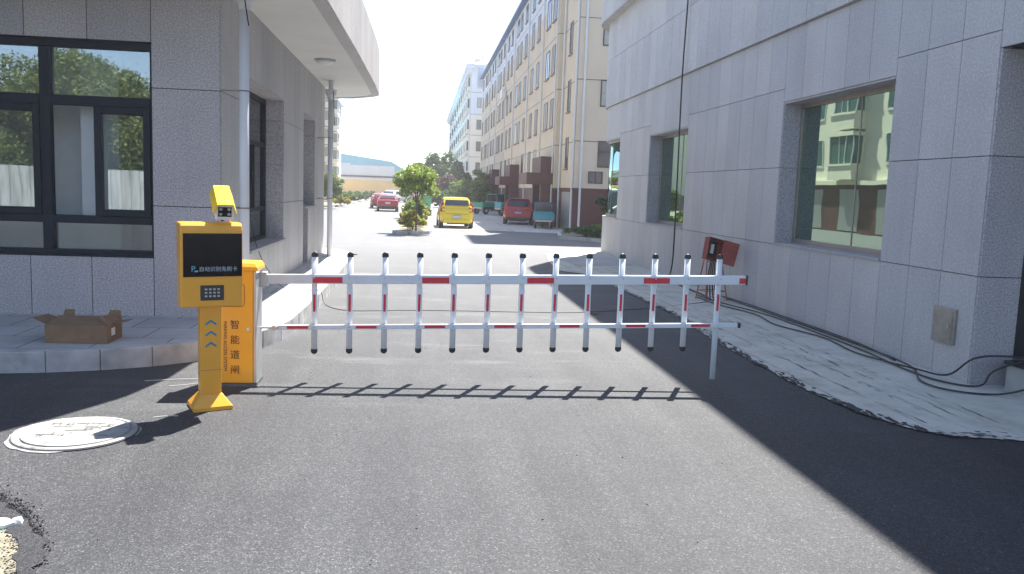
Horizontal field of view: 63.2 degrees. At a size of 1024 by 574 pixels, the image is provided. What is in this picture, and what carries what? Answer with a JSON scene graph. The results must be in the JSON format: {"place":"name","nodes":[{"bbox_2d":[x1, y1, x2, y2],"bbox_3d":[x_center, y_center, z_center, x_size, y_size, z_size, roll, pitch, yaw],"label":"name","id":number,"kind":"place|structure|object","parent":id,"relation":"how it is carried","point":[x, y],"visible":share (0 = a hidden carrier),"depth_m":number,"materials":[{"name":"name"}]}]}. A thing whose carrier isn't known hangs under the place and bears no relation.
{"place":"outdoors","nodes":[
{"label":"outdoors","id":0,"kind":"place"},
{"bbox_2d":[0,248,345,348],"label":"pavement","id":1,"kind":"structure","parent":0,"point":[22,331],"depth_m":8.90,"materials":[{"name":"concrete"}]},
{"bbox_2d":[33,309,131,343],"bbox_3d":[-4.093,0.373,7.963,0.811,0.262,0.402,1,7,-5],"label":"cardboard box","id":2,"kind":"object","parent":1,"relation":"on","point":[68,326],"visible":1,"depth_m":7.79,"materials":[{"name":"cardboard"}]},
{"bbox_2d":[0,0,379,316],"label":"gatehouse","id":3,"kind":"object","parent":1,"relation":"on","point":[132,132],"visible":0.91,"depth_m":9.53,"materials":[{"name":"tile"}]},
{"bbox_2d":[0,36,153,257],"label":"window","id":4,"kind":"structure","parent":3,"relation":"in","point":[41,104],"depth_m":9.28,"materials":[{"name":"black glass"}]},
{"bbox_2d":[249,92,265,242],"bbox_3d":[-3.879,-1.744,12.148,0.093,2.220,2.795,1,7,-6],"label":"window","id":5,"kind":"structure","parent":3,"relation":"in","point":[257,105],"depth_m":13.01,"materials":[{"name":"black glass"}]},
{"bbox_2d":[341,153,402,179],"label":"warehouse","id":6,"kind":"structure","parent":0,"point":[352,166],"depth_m":136.81,"materials":[{"name":"metal"}]},
{"bbox_2d":[341,178,425,196],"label":"boundary wall","id":7,"kind":"structure","parent":0,"point":[375,185],"depth_m":125.47,"materials":[{"name":"paint"}]},
{"bbox_2d":[339,0,520,169],"label":"sky","id":8,"kind":"structure","parent":0,"point":[426,47],"materials":[{"name":"white"}]},
{"bbox_2d":[446,51,489,199],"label":"apartment building","id":9,"kind":"structure","parent":0,"point":[463,119],"depth_m":119.34,"materials":[{"name":"paint"}]},
{"bbox_2d":[466,97,469,113],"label":"window","id":10,"kind":"structure","parent":9,"relation":"in","point":[468,98],"depth_m":118.81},
{"bbox_2d":[467,76,469,92],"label":"bay window","id":11,"kind":"structure","parent":9,"relation":"in","point":[468,78],"depth_m":118.52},
{"bbox_2d":[477,98,481,107],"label":"window","id":12,"kind":"structure","parent":9,"relation":"in","point":[479,100],"depth_m":115.95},
{"bbox_2d":[0,199,1023,573],"bbox_3d":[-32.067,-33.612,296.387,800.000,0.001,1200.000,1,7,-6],"label":"ground","id":13,"kind":"structure","parent":0,"point":[380,451],"depth_m":5.46,"materials":[{"name":"asphalt"}]},
{"bbox_2d":[0,529,19,573],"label":"sand patch","id":14,"kind":"object","parent":13,"relation":"on","point":[2,544],"visible":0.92,"depth_m":3.86,"materials":[{"name":"sand"}]},
{"bbox_2d":[0,516,22,529],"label":"crumpled plastic bag","id":15,"kind":"object","parent":14,"relation":"on","point":[5,523],"visible":1,"depth_m":4.14,"materials":[{"name":"white plastic"}]},
{"bbox_2d":[0,502,46,573],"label":"tar edge","id":16,"kind":"object","parent":13,"relation":"on","point":[38,554],"visible":0.95,"depth_m":3.94,"materials":[{"name":"asphalt"}]},
{"bbox_2d":[0,484,57,573],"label":"asphalt rubble","id":17,"kind":"object","parent":13,"relation":"on","point":[3,498],"visible":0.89,"depth_m":4.16,"materials":[{"name":"asphalt"}]},
{"bbox_2d":[4,417,141,453],"bbox_3d":[-2.974,0.997,5.651,0.822,0.040,0.824,1,7,-6],"label":"manhole cover","id":18,"kind":"object","parent":13,"relation":"on","point":[67,435],"visible":1,"depth_m":5.58,"materials":[{"name":"concrete"}]},
{"bbox_2d":[0,248,348,372],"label":"pavement kerb","id":19,"kind":"structure","parent":13,"relation":"on","point":[74,359],"depth_m":7.66,"materials":[{"name":"concrete"}]},
{"bbox_2d":[176,185,242,412],"bbox_3d":[-2.333,0.079,6.398,0.450,1.710,0.401,-2,8,-30],"label":"parking kiosk","id":20,"kind":"object","parent":13,"relation":"on","point":[209,269],"visible":1,"depth_m":6.29,"materials":[{"name":"yellow paint"}]},
{"bbox_2d":[324,98,344,186],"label":"apartment building","id":21,"kind":"structure","parent":13,"relation":"on","point":[337,108],"depth_m":106.42,"materials":[{"name":"paint"}]},
{"bbox_2d":[324,145,327,162],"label":"bay window","id":22,"kind":"structure","parent":21,"relation":"in","point":[325,146],"depth_m":97.97,"materials":[{"name":"white glass"}]},
{"bbox_2d":[324,127,327,144],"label":"bay window","id":23,"kind":"structure","parent":21,"relation":"in","point":[326,128],"depth_m":97.76,"materials":[{"name":"white glass"}]},
{"bbox_2d":[325,109,327,126],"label":"bay window","id":24,"kind":"structure","parent":21,"relation":"in","point":[326,110],"depth_m":97.52,"materials":[{"name":"white glass"}]},
{"bbox_2d":[333,165,339,178],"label":"bay window","id":25,"kind":"structure","parent":21,"relation":"in","point":[335,167],"depth_m":106.92,"materials":[{"name":"white glass"}]},
{"bbox_2d":[333,149,339,164],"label":"bay window","id":26,"kind":"structure","parent":21,"relation":"in","point":[335,151],"depth_m":106.74,"materials":[{"name":"white glass"}]},
{"bbox_2d":[333,132,339,148],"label":"bay window","id":27,"kind":"structure","parent":21,"relation":"in","point":[336,135],"depth_m":106.48,"materials":[{"name":"white glass"}]},
{"bbox_2d":[333,115,339,132],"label":"bay window","id":28,"kind":"structure","parent":21,"relation":"in","point":[336,128],"depth_m":106.24,"materials":[{"name":"white glass"}]},
{"bbox_2d":[333,99,340,115],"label":"bay window","id":29,"kind":"structure","parent":21,"relation":"in","point":[336,108],"depth_m":106.01,"materials":[{"name":"white glass"}]},
{"bbox_2d":[324,173,344,197],"bbox_3d":[-13.426,-7.017,60.563,2.570,2.692,2.475,1,7,-6],"label":"street tree","id":30,"kind":"object","parent":13,"relation":"on","point":[337,189],"visible":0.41,"depth_m":60.08,"materials":[{"name":"green plant"}]},
{"bbox_2d":[332,195,351,206],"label":"verge shrub","id":31,"kind":"object","parent":13,"relation":"on","point":[339,199],"visible":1,"depth_m":66.35,"materials":[{"name":"yellow plant"}]},
{"bbox_2d":[324,198,370,206],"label":"verge kerb","id":32,"kind":"structure","parent":13,"relation":"on","point":[346,204],"depth_m":71.46,"materials":[{"name":"concrete"}]},
{"bbox_2d":[324,197,370,204],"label":"verge","id":33,"kind":"structure","parent":13,"relation":"on","point":[325,202],"depth_m":73.36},
{"bbox_2d":[337,191,356,199],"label":"verge hedge","id":34,"kind":"object","parent":33,"relation":"on","point":[351,195],"visible":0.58,"depth_m":79.84,"materials":[{"name":"green plant"}]},
{"bbox_2d":[347,190,364,200],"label":"verge hedge","id":35,"kind":"object","parent":33,"relation":"on","point":[359,195],"visible":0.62,"depth_m":88.37,"materials":[{"name":"green plant"}]},
{"bbox_2d":[360,190,370,198],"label":"verge hedge","id":36,"kind":"object","parent":33,"relation":"on","point":[367,194],"visible":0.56,"depth_m":100.50,"materials":[{"name":"green plant"}]},
{"bbox_2d":[369,193,386,207],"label":"parked car","id":37,"kind":"object","parent":13,"relation":"on","point":[373,201],"visible":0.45,"depth_m":65.15,"materials":[{"name":"red metal"}]},
{"bbox_2d":[375,194,399,211],"bbox_3d":[-8.976,-6.072,59.951,1.814,1.248,3.830,1,7,-9],"label":"parked car","id":38,"kind":"object","parent":13,"relation":"on","point":[387,201],"visible":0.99,"depth_m":58.21,"materials":[{"name":"red metal"}]},
{"bbox_2d":[383,190,407,202],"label":"parked car","id":39,"kind":"object","parent":13,"relation":"on","point":[403,198],"visible":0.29,"depth_m":91.72,"materials":[{"name":"white metal"}]},
{"bbox_2d":[392,216,431,234],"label":"planted island kerb","id":40,"kind":"structure","parent":13,"relation":"on","point":[395,231],"depth_m":31.19,"materials":[{"name":"concrete"}]},
{"bbox_2d":[396,219,428,230],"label":"planted island","id":41,"kind":"structure","parent":13,"relation":"on","point":[405,228],"depth_m":33.45,"materials":[{"name":"concrete"}]},
{"bbox_2d":[396,208,427,229],"bbox_3d":[-3.892,-2.594,32.097,0.813,0.918,1.250,8,9,43],"label":"island shrub","id":42,"kind":"object","parent":41,"relation":"on","point":[408,218],"visible":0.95,"depth_m":31.86,"materials":[{"name":"yellow plant"}]},
{"bbox_2d":[392,163,441,230],"bbox_3d":[-3.578,-3.390,31.588,1.700,2.634,2.044,-1,7,-24],"label":"young tree","id":43,"kind":"object","parent":41,"relation":"on","point":[413,178],"visible":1,"depth_m":31.25,"materials":[{"name":"green plant"}]},
{"bbox_2d":[402,201,431,219],"bbox_3d":[-4.284,-3.290,37.139,1.160,1.118,1.484,-2,8,-33],"label":"island shrub","id":44,"kind":"object","parent":41,"relation":"on","point":[407,205],"visible":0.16,"depth_m":36.89,"materials":[{"name":"green plant"}]},
{"bbox_2d":[410,201,426,225],"bbox_3d":[-3.803,-2.854,33.322,0.834,1.160,1.376,4,7,17],"label":"island shrub","id":45,"kind":"object","parent":41,"relation":"on","point":[421,206],"visible":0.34,"depth_m":33.22,"materials":[{"name":"green plant"}]},
{"bbox_2d":[412,161,435,200],"bbox_3d":[-5.232,-5.568,47.358,1.908,3.226,2.575,1,7,-6],"label":"young tree","id":46,"kind":"object","parent":41,"relation":"on","point":[419,163],"visible":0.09,"depth_m":47.40,"materials":[{"name":"green plant"}]},
{"bbox_2d":[423,194,431,206],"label":"wheelie bin","id":47,"kind":"object","parent":13,"relation":"on","point":[429,199],"visible":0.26,"depth_m":70.92,"materials":[{"name":"green plastic"}]},
{"bbox_2d":[426,189,453,205],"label":"leafy bush","id":48,"kind":"object","parent":13,"relation":"on","point":[445,193],"visible":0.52,"depth_m":72.89,"materials":[{"name":"green plant"}]},
{"bbox_2d":[250,172,703,312],"bbox_3d":[-0.186,-0.653,12.560,7.345,1.905,1.316,1,7,-10],"label":"thin wire","id":49,"kind":"object","parent":13,"relation":"on","point":[425,310],"visible":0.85,"depth_m":12.02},
{"bbox_2d":[221,252,747,386],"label":"barrier gate","id":50,"kind":"structure","parent":13,"relation":"on","point":[242,327],"depth_m":7.49,"materials":[{"name":"metal"}]},
{"bbox_2d":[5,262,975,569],"bbox_3d":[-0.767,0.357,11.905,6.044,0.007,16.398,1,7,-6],"label":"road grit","id":51,"kind":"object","parent":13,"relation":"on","point":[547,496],"visible":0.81,"depth_m":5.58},
{"bbox_2d":[430,203,562,232],"bbox_3d":[-4.189,-6.868,73.377,6.280,0.001,76.600,1,7,-6],"label":"parking strip","id":52,"kind":"object","parent":13,"relation":"on","point":[491,220],"visible":0.57,"depth_m":41.68,"materials":[{"name":"concrete"}]},
{"bbox_2d":[423,151,455,180],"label":"evergreen tree","id":53,"kind":"object","parent":52,"relation":"on","point":[437,164],"visible":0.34,"depth_m":94.17,"materials":[{"name":"green plant"}]},
{"bbox_2d":[434,174,459,196],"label":"plum tree","id":54,"kind":"object","parent":52,"relation":"on","point":[443,184],"visible":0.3,"depth_m":76.28,"materials":[{"name":"purple plant"}]},
{"bbox_2d":[434,197,473,228],"bbox_3d":[-2.666,-3.450,38.413,1.858,1.422,3.476,1,7,-8],"label":"parked car","id":55,"kind":"object","parent":52,"relation":"on","point":[456,210],"visible":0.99,"depth_m":36.84,"materials":[{"name":"yellow metal"}]},
{"bbox_2d":[446,159,472,182],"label":"evergreen tree","id":56,"kind":"object","parent":52,"relation":"on","point":[457,170],"visible":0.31,"depth_m":90.35,"materials":[{"name":"green plant"}]},
{"bbox_2d":[448,178,492,202],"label":"leafy bush","id":57,"kind":"object","parent":52,"relation":"on","point":[463,189],"visible":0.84,"depth_m":69.06,"materials":[{"name":"green plant"}]},
{"bbox_2d":[472,169,490,209],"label":"leafy bush","id":58,"kind":"object","parent":52,"relation":"on","point":[478,173],"visible":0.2,"depth_m":73.48,"materials":[{"name":"green plant"}]},
{"bbox_2d":[471,194,504,213],"bbox_3d":[-1.536,-6.075,60.873,1.200,1.479,2.994,8,9,41],"label":"cargo tricycle","id":59,"kind":"object","parent":52,"relation":"on","point":[488,204],"visible":0.76,"depth_m":60.37,"materials":[{"name":"teal metal"}]},
{"bbox_2d":[494,202,504,215],"bbox_3d":[0.531,-5.713,57.734,3.293,1.627,1.320,-1,7,-21],"label":"cargo tricycle","id":60,"kind":"object","parent":52,"relation":"on","point":[499,208],"visible":0.22,"depth_m":57.04,"materials":[{"name":"teal metal"}]},
{"bbox_2d":[502,198,532,224],"bbox_3d":[0.350,-4.127,45.221,1.858,1.415,3.922,2,7,1],"label":"parked car","id":61,"kind":"object","parent":52,"relation":"on","point":[519,209],"visible":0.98,"depth_m":43.38,"materials":[{"name":"red metal"}]},
{"bbox_2d":[533,202,554,228],"bbox_3d":[1.539,-3.537,40.886,1.008,1.242,2.515,2,7,1],"label":"cargo tricycle","id":62,"kind":"object","parent":52,"relation":"on","point":[542,213],"visible":1,"depth_m":40.87,"materials":[{"name":"teal metal"}]},
{"bbox_2d":[471,0,609,228],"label":"apartment building","id":63,"kind":"structure","parent":13,"relation":"on","point":[541,81],"depth_m":42.43,"materials":[{"name":"paint"}]},
{"bbox_2d":[513,123,516,145],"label":"window","id":64,"kind":"structure","parent":63,"relation":"in","point":[515,125],"depth_m":59.87,"materials":[{"name":"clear glass"}]},
{"bbox_2d":[514,85,517,107],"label":"window","id":65,"kind":"structure","parent":63,"relation":"in","point":[516,89],"depth_m":59.67,"materials":[{"name":"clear glass"}]},
{"bbox_2d":[515,46,519,69],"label":"window","id":66,"kind":"structure","parent":63,"relation":"in","point":[517,61],"depth_m":59.44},
{"bbox_2d":[516,121,519,143],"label":"window","id":67,"kind":"structure","parent":63,"relation":"in","point":[518,127],"depth_m":57.93,"materials":[{"name":"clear glass"}]},
{"bbox_2d":[517,81,520,104],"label":"window","id":68,"kind":"structure","parent":63,"relation":"in","point":[519,99],"depth_m":57.66,"materials":[{"name":"grey glass"}]},
{"bbox_2d":[519,41,522,65],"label":"window","id":69,"kind":"structure","parent":63,"relation":"in","point":[521,44],"depth_m":57.30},
{"bbox_2d":[521,118,524,141],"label":"window","id":70,"kind":"structure","parent":63,"relation":"in","point":[523,120],"depth_m":55.15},
{"bbox_2d":[522,76,525,100],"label":"window","id":71,"kind":"structure","parent":63,"relation":"in","point":[524,89],"depth_m":54.93,"materials":[{"name":"grey glass"}]},
{"bbox_2d":[524,33,527,59],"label":"window","id":72,"kind":"structure","parent":63,"relation":"in","point":[526,37],"depth_m":54.53,"materials":[{"name":"grey glass"}]},
{"bbox_2d":[525,3,528,24],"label":"window","id":73,"kind":"structure","parent":63,"relation":"in","point":[527,7],"depth_m":54.33,"materials":[{"name":"grey glass"}]},
{"bbox_2d":[527,152,529,171],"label":"window","id":74,"kind":"structure","parent":63,"relation":"in","point":[528,161],"depth_m":51.96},
{"bbox_2d":[527,113,531,138],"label":"window","id":75,"kind":"structure","parent":63,"relation":"in","point":[530,115],"depth_m":51.59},
{"bbox_2d":[529,68,533,94],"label":"window","id":76,"kind":"structure","parent":63,"relation":"in","point":[531,81],"depth_m":51.39,"materials":[{"name":"grey glass"}]},
{"bbox_2d":[531,23,534,50],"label":"window","id":77,"kind":"structure","parent":63,"relation":"in","point":[533,28],"depth_m":51.03,"materials":[{"name":"glass"}]},
{"bbox_2d":[533,109,537,135],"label":"window","id":78,"kind":"structure","parent":63,"relation":"in","point":[536,111],"depth_m":49.12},
{"bbox_2d":[534,62,539,89],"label":"window","id":79,"kind":"structure","parent":63,"relation":"in","point":[537,66],"depth_m":48.78,"materials":[{"name":"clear glass"}]},
{"bbox_2d":[536,14,540,43],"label":"window","id":80,"kind":"structure","parent":63,"relation":"in","point":[539,18],"depth_m":48.44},
{"bbox_2d":[542,102,547,131],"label":"window","id":81,"kind":"structure","parent":63,"relation":"in","point":[545,118],"depth_m":45.20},
{"bbox_2d":[544,50,549,81],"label":"window","id":82,"kind":"structure","parent":63,"relation":"in","point":[547,68],"depth_m":44.89,"materials":[{"name":"clear glass"}]},
{"bbox_2d":[546,0,551,31],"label":"window","id":83,"kind":"structure","parent":63,"relation":"in","point":[549,18],"depth_m":44.58,"materials":[{"name":"clear glass"}]},
{"bbox_2d":[548,98,553,128],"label":"window","id":84,"kind":"structure","parent":63,"relation":"in","point":[552,100],"depth_m":43.14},
{"bbox_2d":[550,44,555,76],"bbox_3d":[2.109,-11.671,42.895,0.100,1.510,1.100,1,7,-6],"label":"window","id":85,"kind":"structure","parent":63,"relation":"in","point":[554,47],"depth_m":42.85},
{"bbox_2d":[552,0,557,23],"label":"window","id":86,"kind":"structure","parent":63,"relation":"in","point":[555,1],"depth_m":42.57,"materials":[{"name":"clear glass"}]},
{"bbox_2d":[560,192,569,228],"bbox_3d":[2.555,-3.682,40.099,0.020,1.800,2.300,1,7,-6],"label":"garage door","id":87,"kind":"structure","parent":63,"relation":"in","point":[565,198],"depth_m":39.99,"materials":[{"name":"metal"}]},
{"bbox_2d":[563,137,568,169],"bbox_3d":[2.601,-6.418,40.081,0.100,1.560,0.800,1,7,-6],"label":"window","id":88,"kind":"structure","parent":63,"relation":"in","point":[567,139],"depth_m":40.05,"materials":[{"name":"grey glass"}]},
{"bbox_2d":[565,79,570,113],"bbox_3d":[2.697,-9.098,39.771,0.100,1.560,0.800,1,7,-6],"label":"window","id":89,"kind":"structure","parent":63,"relation":"in","point":[569,82],"depth_m":39.69,"materials":[{"name":"grey glass"}]},
{"bbox_2d":[568,20,573,56],"bbox_3d":[2.794,-11.779,39.462,0.100,1.560,0.800,1,7,-6],"label":"window","id":90,"kind":"structure","parent":63,"relation":"in","point":[572,23],"depth_m":39.43,"materials":[{"name":"grey glass"}]},
{"bbox_2d":[588,171,602,183],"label":"window","id":91,"kind":"structure","parent":63,"relation":"in","point":[594,177],"depth_m":38.18,"materials":[{"name":"grey glass"}]},
{"bbox_2d":[597,141,609,167],"bbox_3d":[4.519,-6.063,38.132,1.200,1.200,0.040,1,7,-6],"label":"window","id":92,"kind":"structure","parent":63,"relation":"in","point":[603,147],"depth_m":38.10,"materials":[{"name":"grey glass"}]},
{"bbox_2d":[600,80,606,106],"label":"window","id":93,"kind":"structure","parent":63,"relation":"in","point":[603,82],"depth_m":37.76,"materials":[{"name":"glass"}]},
{"bbox_2d":[603,30,608,45],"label":"window","id":94,"kind":"structure","parent":63,"relation":"in","point":[605,34],"depth_m":37.49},
{"bbox_2d":[557,230,600,241],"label":"corner bed kerb","id":95,"kind":"structure","parent":13,"relation":"on","point":[559,235],"depth_m":31.10,"materials":[{"name":"concrete"}]},
{"bbox_2d":[560,231,601,238],"bbox_3d":[5.006,-2.031,34.027,6.650,0.130,8.600,1,7,-6],"label":"corner bed","id":96,"kind":"object","parent":13,"relation":"on","point":[571,234],"visible":0.13,"depth_m":32.62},
{"bbox_2d":[563,226,599,236],"bbox_3d":[2.973,-2.106,31.651,1.744,0.543,1.672,-2,8,-33],"label":"bedding plant","id":97,"kind":"object","parent":96,"relation":"on","point":[587,230],"visible":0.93,"depth_m":31.37,"materials":[{"name":"green plant"}]},
{"bbox_2d":[593,228,601,236],"bbox_3d":[3.809,-2.081,31.807,1.658,0.519,1.770,1,7,-6],"label":"bedding plant","id":98,"kind":"object","parent":96,"relation":"on","point":[598,233],"visible":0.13,"depth_m":31.25,"materials":[{"name":"green plant"}]},
{"bbox_2d":[594,197,606,213],"bbox_3d":[4.210,-3.083,34.628,1.652,1.885,1.042,3,7,7],"label":"shrub","id":99,"kind":"object","parent":96,"relation":"on","point":[600,201],"visible":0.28,"depth_m":34.58,"materials":[{"name":"green plant"}]},
{"bbox_2d":[547,250,1023,440],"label":"concrete apron","id":100,"kind":"object","parent":13,"relation":"on","point":[1005,413],"visible":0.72,"depth_m":8.54,"materials":[{"name":"concrete"}]},
{"bbox_2d":[695,237,739,300],"bbox_3d":[3.532,-0.313,14.286,0.608,1.103,0.400,-1,7,-22],"label":"distribution box","id":101,"kind":"object","parent":100,"relation":"on","point":[713,248],"visible":0.77,"depth_m":14.22,"materials":[{"name":"red metal"}]},
{"bbox_2d":[714,294,895,360],"bbox_3d":[3.990,0.471,12.035,0.141,0.051,5.602,1,7,-7],"label":"ground cable","id":102,"kind":"object","parent":100,"relation":"on","point":[814,327],"visible":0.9,"depth_m":11.22,"materials":[{"name":"rubber"}]},
{"bbox_2d":[613,285,1018,437],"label":"tar smears","id":103,"kind":"object","parent":100,"relation":"on","point":[857,409],"visible":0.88,"depth_m":7.55,"materials":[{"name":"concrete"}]},
{"bbox_2d":[697,297,1023,375],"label":"ground cable","id":104,"kind":"object","parent":100,"relation":"on","point":[969,360],"visible":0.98,"depth_m":9.15,"materials":[{"name":"rubber"}]},
{"bbox_2d":[697,295,1023,386],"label":"ground cable","id":105,"kind":"object","parent":100,"relation":"on","point":[990,373],"visible":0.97,"depth_m":8.89,"materials":[{"name":"rubber"}]},
{"bbox_2d":[723,297,1023,394],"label":"ground cable","id":106,"kind":"object","parent":100,"relation":"on","point":[965,392],"visible":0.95,"depth_m":8.96,"materials":[{"name":"rubber"}]},
{"bbox_2d":[601,0,1023,384],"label":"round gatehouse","id":107,"kind":"object","parent":13,"relation":"on","point":[852,169],"visible":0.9,"depth_m":11.13,"materials":[{"name":"grey stone"}]},
{"bbox_2d":[606,139,619,216],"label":"window","id":108,"kind":"structure","parent":107,"relation":"in","point":[614,145],"depth_m":24.26,"materials":[{"name":"clear glass"}]},
{"bbox_2d":[657,131,687,225],"bbox_3d":[3.738,-2.422,18.721,0.060,2.065,2.850,1,7,-6],"label":"window","id":109,"kind":"structure","parent":107,"relation":"in","point":[669,143],"depth_m":19.19,"materials":[{"name":"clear glass"}]},
{"bbox_2d":[669,0,710,298],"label":"wall cable","id":110,"kind":"object","parent":107,"relation":"attached to","point":[678,149],"depth_m":17.23,"materials":[{"name":"rubber"}]},
{"bbox_2d":[791,84,895,255],"bbox_3d":[4.543,-1.548,11.271,0.060,2.095,2.980,1,7,-6],"label":"window","id":111,"kind":"structure","parent":107,"relation":"in","point":[844,150],"depth_m":11.34,"materials":[{"name":"clear glass"}]},
{"bbox_2d":[1004,360,1023,395],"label":"entrance step","id":112,"kind":"object","parent":13,"relation":"on","point":[1014,380],"visible":0.95,"depth_m":7.94,"materials":[{"name":"concrete"}]},
{"bbox_2d":[547,253,631,265],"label":"side path","id":113,"kind":"structure","parent":0,"point":[580,259],"depth_m":22.06,"materials":[{"name":"concrete"}]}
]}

